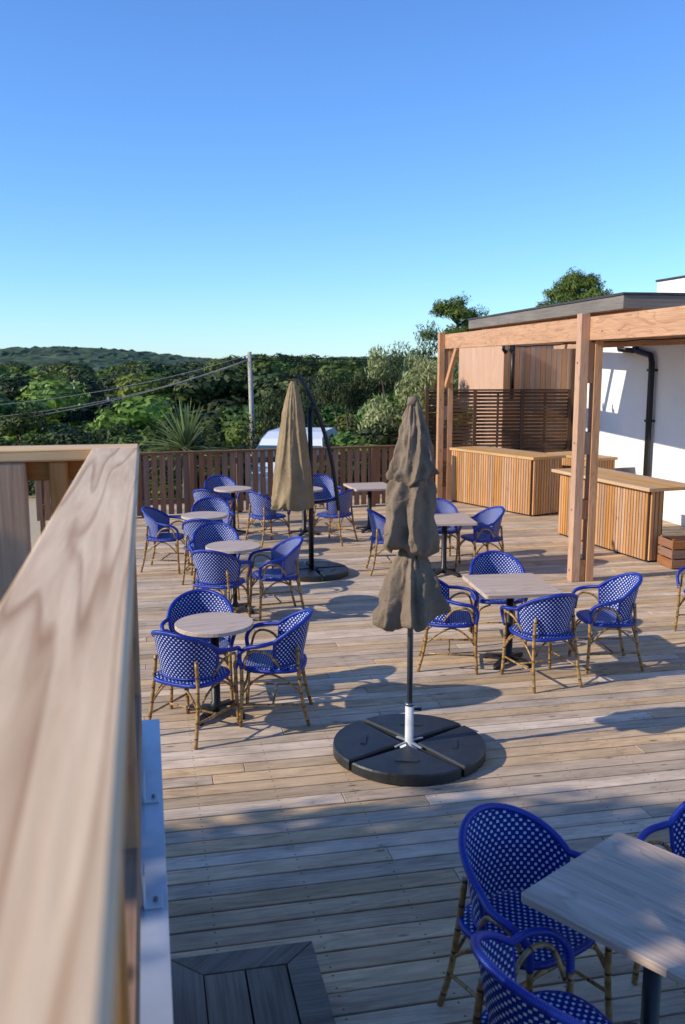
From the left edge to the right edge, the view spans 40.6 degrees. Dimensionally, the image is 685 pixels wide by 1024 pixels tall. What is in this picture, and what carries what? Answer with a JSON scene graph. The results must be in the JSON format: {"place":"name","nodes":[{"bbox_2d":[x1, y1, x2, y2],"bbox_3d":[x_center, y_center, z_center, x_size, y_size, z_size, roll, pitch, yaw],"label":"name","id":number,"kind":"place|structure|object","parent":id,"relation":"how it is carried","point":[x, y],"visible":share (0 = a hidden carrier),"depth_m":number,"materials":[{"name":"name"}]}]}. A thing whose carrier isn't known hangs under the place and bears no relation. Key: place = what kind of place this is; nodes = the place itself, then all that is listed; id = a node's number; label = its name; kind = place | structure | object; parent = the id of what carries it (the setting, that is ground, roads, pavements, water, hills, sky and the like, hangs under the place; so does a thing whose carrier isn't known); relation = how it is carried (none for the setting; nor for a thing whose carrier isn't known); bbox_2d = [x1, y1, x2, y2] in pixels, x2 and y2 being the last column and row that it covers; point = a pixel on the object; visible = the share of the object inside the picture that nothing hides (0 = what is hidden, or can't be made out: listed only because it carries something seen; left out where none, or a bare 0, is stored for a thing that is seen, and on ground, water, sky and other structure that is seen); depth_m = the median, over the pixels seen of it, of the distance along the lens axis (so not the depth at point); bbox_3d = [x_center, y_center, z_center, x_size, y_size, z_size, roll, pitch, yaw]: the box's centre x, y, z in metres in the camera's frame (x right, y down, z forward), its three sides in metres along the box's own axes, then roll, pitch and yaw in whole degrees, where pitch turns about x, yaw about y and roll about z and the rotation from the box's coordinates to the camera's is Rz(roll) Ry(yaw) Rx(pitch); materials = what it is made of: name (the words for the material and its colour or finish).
{"place":"outdoors","nodes":[
{"label":"outdoors","id":0,"kind":"place"},
{"bbox_2d":[28,488,236,550],"bbox_3d":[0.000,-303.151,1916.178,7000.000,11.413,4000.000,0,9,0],"label":"ground","id":1,"kind":"structure","parent":0,"point":[35,532],"depth_m":18.93,"materials":[{"name":"soil"}]},
{"bbox_2d":[0,444,172,1023],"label":"wooden railing","id":2,"kind":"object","parent":1,"relation":"on","point":[84,928],"depth_m":0.93,"materials":[{"name":"wood"}]},
{"bbox_2d":[142,394,238,497],"bbox_3d":[-3.251,-1.139,19.249,2.153,2.599,2.146,0,9,0],"label":"yucca palm","id":3,"kind":"object","parent":1,"relation":"on","point":[184,438],"visible":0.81,"depth_m":19.09,"materials":[{"name":"green plant"}]},
{"bbox_2d":[0,353,444,495],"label":"woodland","id":4,"kind":"object","parent":1,"relation":"on","point":[222,396],"visible":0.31,"depth_m":60.30,"materials":[{"name":"green plant"}]},
{"bbox_2d":[12,393,478,498],"bbox_3d":[-1.733,-1.411,24.536,16.368,3.820,9.504,0,9,0],"label":"shrubbery","id":5,"kind":"object","parent":1,"relation":"on","point":[354,437],"visible":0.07,"depth_m":22.43,"materials":[{"name":"green plant"}]},
{"bbox_2d":[239,352,260,445],"bbox_3d":[-3.450,-3.260,34.927,0.800,5.499,0.240,0,9,0],"label":"utility pole","id":6,"kind":"object","parent":1,"relation":"on","point":[250,386],"visible":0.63,"depth_m":34.62,"materials":[{"name":"wood"}]},
{"bbox_2d":[0,354,458,421],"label":"overhead wires","id":7,"kind":"object","parent":6,"relation":"attached to","point":[231,365],"visible":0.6,"depth_m":33.12,"materials":[{"name":"rubber"}]},
{"bbox_2d":[239,369,330,452],"bbox_3d":[-1.859,-2.547,29.953,3.051,4.145,3.906,-2,9,-13],"label":"tall shrub","id":8,"kind":"object","parent":1,"relation":"on","point":[265,420],"visible":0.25,"depth_m":29.37,"materials":[{"name":"green plant"}]},
{"bbox_2d":[250,427,339,493],"bbox_3d":[-1.181,-1.250,24.712,2.200,1.859,4.527,1,9,7],"label":"white van","id":9,"kind":"object","parent":1,"relation":"on","point":[269,439],"visible":0.05,"depth_m":23.58,"materials":[{"name":"paint"}]},
{"bbox_2d":[313,363,401,433],"bbox_3d":[0.470,-2.539,27.739,2.982,4.002,1.799,-3,10,-19],"label":"tall shrub","id":10,"kind":"object","parent":1,"relation":"on","point":[351,393],"visible":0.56,"depth_m":27.16,"materials":[{"name":"green plant"}]},
{"bbox_2d":[357,344,445,444],"bbox_3d":[1.470,-2.100,22.367,2.408,3.922,2.251,0,9,0],"label":"tall shrub","id":11,"kind":"object","parent":1,"relation":"on","point":[418,379],"visible":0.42,"depth_m":22.00,"materials":[{"name":"green plant"}]},
{"bbox_2d":[385,320,442,386],"bbox_3d":[2.329,-3.723,33.720,2.688,6.497,2.499,-2,9,-11],"label":"tall shrub","id":12,"kind":"object","parent":1,"relation":"on","point":[399,359],"visible":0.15,"depth_m":33.22,"materials":[{"name":"green plant"}]},
{"bbox_2d":[426,355,458,398],"bbox_3d":[2.566,-2.402,25.356,2.347,4.136,1.614,0,9,0],"label":"tall shrub","id":13,"kind":"object","parent":1,"relation":"on","point":[455,373],"visible":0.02,"depth_m":24.82,"materials":[{"name":"green plant"}]},
{"bbox_2d":[420,292,489,398],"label":"pine tree","id":14,"kind":"object","parent":1,"relation":"on","point":[456,310],"visible":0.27,"depth_m":57.94,"materials":[{"name":"green plant"}]},
{"bbox_2d":[535,266,613,306],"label":"pine tree","id":15,"kind":"object","parent":1,"relation":"on","point":[569,283],"visible":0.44,"depth_m":57.76,"materials":[{"name":"green plant"}]},
{"bbox_2d":[586,275,684,525],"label":"walls","id":16,"kind":"structure","parent":1,"relation":"on","point":[623,404],"depth_m":16.94,"materials":[{"name":"paint"}]},
{"bbox_2d":[509,345,657,475],"bbox_3d":[5.396,-1.105,13.808,1.492,3.282,11.975,-2,9,-11],"label":"downpipe","id":17,"kind":"object","parent":16,"relation":"attached to","point":[651,369],"visible":0.62,"depth_m":16.61,"materials":[{"name":"black metal"}]},
{"bbox_2d":[0,346,431,371],"bbox_3d":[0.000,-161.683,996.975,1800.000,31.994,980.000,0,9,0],"label":"hills","id":18,"kind":"structure","parent":0,"point":[98,359],"depth_m":816.49,"materials":[{"name":"green plant"}]},
{"bbox_2d":[0,0,684,358],"label":"sky","id":19,"kind":"structure","parent":0,"point":[213,179],"materials":[{"name":"blue"}]},
{"bbox_2d":[136,494,684,1023],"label":"wooden deck","id":20,"kind":"structure","parent":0,"point":[282,826],"depth_m":6.33,"materials":[{"name":"brown wood"}]},
{"bbox_2d":[140,506,189,573],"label":"bistro chair","id":21,"kind":"object","parent":20,"relation":"on","point":[157,521],"visible":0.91,"depth_m":12.25,"materials":[{"name":"blue wood"}]},
{"bbox_2d":[147,630,240,748],"bbox_3d":[-1.140,1.237,6.928,0.646,0.855,0.568,5,10,28],"label":"bistro chair","id":22,"kind":"object","parent":20,"relation":"on","point":[187,663],"visible":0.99,"depth_m":6.72,"materials":[{"name":"blue wicker"}]},
{"bbox_2d":[182,518,213,584],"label":"bistro chair","id":23,"kind":"object","parent":20,"relation":"on","point":[190,527],"visible":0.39,"depth_m":11.57,"materials":[{"name":"blue wicker"}]},
{"bbox_2d":[160,589,235,708],"bbox_3d":[-1.173,1.116,7.676,0.646,0.855,0.568,-1,9,-8],"label":"bistro chair","id":24,"kind":"object","parent":20,"relation":"on","point":[192,602],"visible":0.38,"depth_m":7.80,"materials":[{"name":"blue wicker"}]},
{"bbox_2d":[181,511,226,565],"bbox_3d":[-1.840,0.407,12.373,0.610,0.752,0.610,-2,9,-13],"label":"round table","id":25,"kind":"object","parent":20,"relation":"on","point":[212,515],"visible":0.42,"depth_m":12.25,"materials":[{"name":"beige wood"}]},
{"bbox_2d":[191,497,233,562],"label":"bistro chair","id":26,"kind":"object","parent":20,"relation":"on","point":[212,504],"visible":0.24,"depth_m":13.22,"materials":[{"name":"blue wicker"}]},
{"bbox_2d":[192,489,233,526],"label":"bistro chair","id":27,"kind":"object","parent":20,"relation":"on","point":[198,494],"visible":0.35,"depth_m":14.16,"materials":[{"name":"blue wicker"}]},
{"bbox_2d":[188,521,240,599],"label":"bistro chair","id":28,"kind":"object","parent":20,"relation":"on","point":[204,535],"visible":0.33,"depth_m":11.14,"materials":[{"name":"blue wicker"}]},
{"bbox_2d":[175,612,253,725],"bbox_3d":[-1.000,1.231,7.269,0.610,0.752,0.610,-3,10,-20],"label":"round table","id":29,"kind":"object","parent":20,"relation":"on","point":[214,626],"visible":0.82,"depth_m":7.21,"materials":[{"name":"beige wood"}]},
{"bbox_2d":[191,549,252,617],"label":"bistro chair","id":30,"kind":"object","parent":20,"relation":"on","point":[214,569],"visible":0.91,"depth_m":9.64,"materials":[{"name":"blue wicker"}]},
{"bbox_2d":[203,475,240,528],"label":"bistro chair","id":31,"kind":"object","parent":20,"relation":"on","point":[212,482],"visible":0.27,"depth_m":15.78,"materials":[{"name":"blue wicker"}]},
{"bbox_2d":[205,540,260,614],"bbox_3d":[-1.210,0.742,10.300,0.610,0.752,0.610,-3,10,-15],"label":"round table","id":32,"kind":"object","parent":20,"relation":"on","point":[233,547],"visible":0.67,"depth_m":10.24,"materials":[{"name":"beige metal"}]},
{"bbox_2d":[214,486,251,533],"bbox_3d":[-1.770,-0.015,14.989,0.610,0.752,0.610,9,13,43],"label":"round table","id":33,"kind":"object","parent":20,"relation":"on","point":[232,490],"visible":0.59,"depth_m":14.93,"materials":[{"name":"beige metal"}]},
{"bbox_2d":[35,444,434,534],"bbox_3d":[-1.769,-0.428,17.170,7.504,1.472,0.200,-3,10,-18],"label":"wooden fence","id":34,"kind":"object","parent":20,"relation":"on","point":[190,462],"visible":0.42,"depth_m":16.91,"materials":[{"name":"brown wood"}]},
{"bbox_2d":[171,941,335,1023],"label":"wooden step","id":35,"kind":"object","parent":20,"relation":"on","point":[281,984],"visible":0.95,"depth_m":3.82,"materials":[{"name":"grey wood"}]},
{"bbox_2d":[244,491,290,547],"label":"bistro chair","id":36,"kind":"object","parent":20,"relation":"on","point":[260,505],"visible":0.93,"depth_m":13.92,"materials":[{"name":"blue wood"}]},
{"bbox_2d":[237,608,312,726],"bbox_3d":[-0.509,1.185,7.252,0.568,0.855,0.646,0,9,0],"label":"bistro chair","id":37,"kind":"object","parent":20,"relation":"on","point":[286,655],"visible":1,"depth_m":7.06,"materials":[{"name":"blue wicker"}]},
{"bbox_2d":[248,536,304,620],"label":"bistro chair","id":38,"kind":"object","parent":20,"relation":"on","point":[283,561],"visible":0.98,"depth_m":10.11,"materials":[{"name":"blue wicker"}]},
{"bbox_2d":[290,486,322,535],"bbox_3d":[-0.620,-0.007,14.940,0.610,0.752,0.610,-6,11,-31],"label":"round table","id":39,"kind":"object","parent":20,"relation":"on","point":[303,530],"visible":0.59,"depth_m":14.93,"materials":[{"name":"black metal"}]},
{"bbox_2d":[271,374,347,580],"bbox_3d":[-0.423,-0.477,11.977,1.004,2.600,0.918,0,9,0],"label":"cantilever parasol","id":40,"kind":"object","parent":20,"relation":"on","point":[292,489],"visible":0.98,"depth_m":11.73,"materials":[{"name":"beige fabric"}]},
{"bbox_2d":[306,474,341,522],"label":"bistro chair","id":41,"kind":"object","parent":20,"relation":"on","point":[324,482],"visible":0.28,"depth_m":15.96,"materials":[{"name":"blue wicker"}]},
{"bbox_2d":[314,489,357,545],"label":"bistro chair","id":42,"kind":"object","parent":20,"relation":"on","point":[331,511],"visible":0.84,"depth_m":14.07,"materials":[{"name":"blue wood"}]},
{"bbox_2d":[343,482,386,532],"bbox_3d":[0.450,-0.063,15.285,0.700,0.752,0.800,-2,9,-15],"label":"square table","id":43,"kind":"object","parent":20,"relation":"on","point":[369,487],"visible":0.67,"depth_m":15.24,"materials":[{"name":"beige metal"}]},
{"bbox_2d":[365,508,395,575],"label":"bistro chair","id":44,"kind":"object","parent":20,"relation":"on","point":[377,521],"visible":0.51,"depth_m":12.07,"materials":[{"name":"blue wood"}]},
{"bbox_2d":[333,396,485,785],"bbox_3d":[0.474,0.466,6.396,1.083,2.518,1.083,0,9,0],"label":"closed parasol","id":45,"kind":"object","parent":20,"relation":"on","point":[409,747],"visible":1,"depth_m":6.28,"materials":[{"name":"brown fabric"}]},
{"bbox_2d":[416,579,479,674],"bbox_3d":[0.960,0.988,8.468,0.568,0.855,0.646,1,9,7],"label":"bistro chair","id":46,"kind":"object","parent":20,"relation":"on","point":[454,619],"visible":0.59,"depth_m":8.28,"materials":[{"name":"blue wicker"}]},
{"bbox_2d":[435,498,461,563],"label":"bistro chair","id":47,"kind":"object","parent":20,"relation":"on","point":[444,506],"visible":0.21,"depth_m":13.11,"materials":[{"name":"blue wood"}]},
{"bbox_2d":[432,513,477,577],"bbox_3d":[1.330,0.450,12.107,0.700,0.752,0.800,-1,9,-5],"label":"square table","id":48,"kind":"object","parent":20,"relation":"on","point":[444,520],"visible":0.66,"depth_m":12.06,"materials":[{"name":"beige wood"}]},
{"bbox_2d":[455,506,504,567],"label":"bistro chair","id":49,"kind":"object","parent":20,"relation":"on","point":[487,528],"visible":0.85,"depth_m":12.42,"materials":[{"name":"blue wood"}]},
{"bbox_2d":[468,550,527,646],"bbox_3d":[1.550,0.858,9.276,0.646,0.855,0.568,0,9,0],"label":"bistro chair","id":50,"kind":"object","parent":20,"relation":"on","point":[493,562],"visible":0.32,"depth_m":9.41,"materials":[{"name":"blue wicker"}]},
{"bbox_2d":[425,389,571,484],"bbox_3d":[3.200,-1.422,19.118,3.050,2.215,0.120,-1,9,-5],"label":"slatted screen","id":51,"kind":"object","parent":20,"relation":"on","point":[544,419],"visible":0.52,"depth_m":19.04,"materials":[{"name":"brown wood"}]},
{"bbox_2d":[449,446,565,516],"bbox_3d":[3.112,-0.630,17.770,0.817,1.080,2.358,-6,11,-32],"label":"bar counter","id":52,"kind":"object","parent":20,"relation":"on","point":[523,482],"visible":0.94,"depth_m":17.19,"materials":[{"name":"brown wood"}]},
{"bbox_2d":[462,573,561,669],"bbox_3d":[1.540,1.027,8.533,0.700,0.752,0.800,-1,9,-8],"label":"square table","id":53,"kind":"object","parent":20,"relation":"on","point":[509,588],"visible":0.86,"depth_m":8.48,"materials":[{"name":"beige metal"}]},
{"bbox_2d":[457,345,575,450],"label":"timber wing","id":54,"kind":"structure","parent":20,"relation":"on","point":[543,367],"depth_m":19.59,"materials":[{"name":"brown wood"}]},
{"bbox_2d":[437,803,612,1021],"bbox_3d":[0.758,1.730,3.872,0.646,0.855,0.568,-6,11,-35],"label":"bistro chair","id":55,"kind":"object","parent":20,"relation":"on","point":[509,854],"visible":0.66,"depth_m":3.96,"materials":[{"name":"blue wicker"}]},
{"bbox_2d":[500,593,582,693],"bbox_3d":[1.747,1.059,8.032,0.646,0.855,0.568,-3,10,-19],"label":"bistro chair","id":56,"kind":"object","parent":20,"relation":"on","point":[546,619],"visible":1,"depth_m":7.83,"materials":[{"name":"blue wicker"}]},
{"bbox_2d":[470,927,613,1023],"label":"bistro chair","id":57,"kind":"object","parent":20,"relation":"on","point":[509,999],"visible":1,"depth_m":3.25,"materials":[{"name":"blue wicker"}]},
{"bbox_2d":[436,292,684,581],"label":"wooden pergola","id":58,"kind":"object","parent":20,"relation":"on","point":[588,329],"visible":0.94,"depth_m":11.63,"materials":[{"name":"wood"}]},
{"bbox_2d":[547,451,617,469],"bbox_3d":[4.547,-0.587,17.694,0.597,1.020,1.330,-5,10,-26],"label":"side counter","id":59,"kind":"object","parent":20,"relation":"on","point":[606,462],"visible":0.17,"depth_m":17.17,"materials":[{"name":"brown wood"}]},
{"bbox_2d":[521,832,684,1023],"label":"square table","id":60,"kind":"object","parent":20,"relation":"on","point":[621,893],"visible":1,"depth_m":3.51,"materials":[{"name":"wood"},{"name":"black metal"}]},
{"bbox_2d":[568,572,643,673],"bbox_3d":[2.441,0.985,8.487,0.568,0.855,0.646,-1,9,-4],"label":"bistro chair","id":61,"kind":"object","parent":20,"relation":"on","point":[616,600],"visible":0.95,"depth_m":8.35,"materials":[{"name":"blue wicker"}]},
{"bbox_2d":[551,467,684,561],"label":"bar counter","id":62,"kind":"object","parent":20,"relation":"on","point":[629,514],"visible":0.68,"depth_m":13.33,"materials":[{"name":"brown wood"}]},
{"bbox_2d":[631,801,684,984],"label":"bistro chair","id":63,"kind":"object","parent":20,"relation":"on","point":[674,823],"visible":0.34,"depth_m":4.22,"materials":[{"name":"blue wicker"}]},
{"bbox_2d":[657,535,684,568],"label":"wooden crate","id":64,"kind":"object","parent":20,"relation":"on","point":[671,552],"visible":1,"depth_m":12.49,"materials":[{"name":"brown wood"}]},
{"bbox_2d":[673,566,684,630],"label":"bistro chair","id":65,"kind":"object","parent":20,"relation":"on","point":[682,600],"visible":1,"depth_m":9.54,"materials":[{"name":"blue wicker"}]}
]}

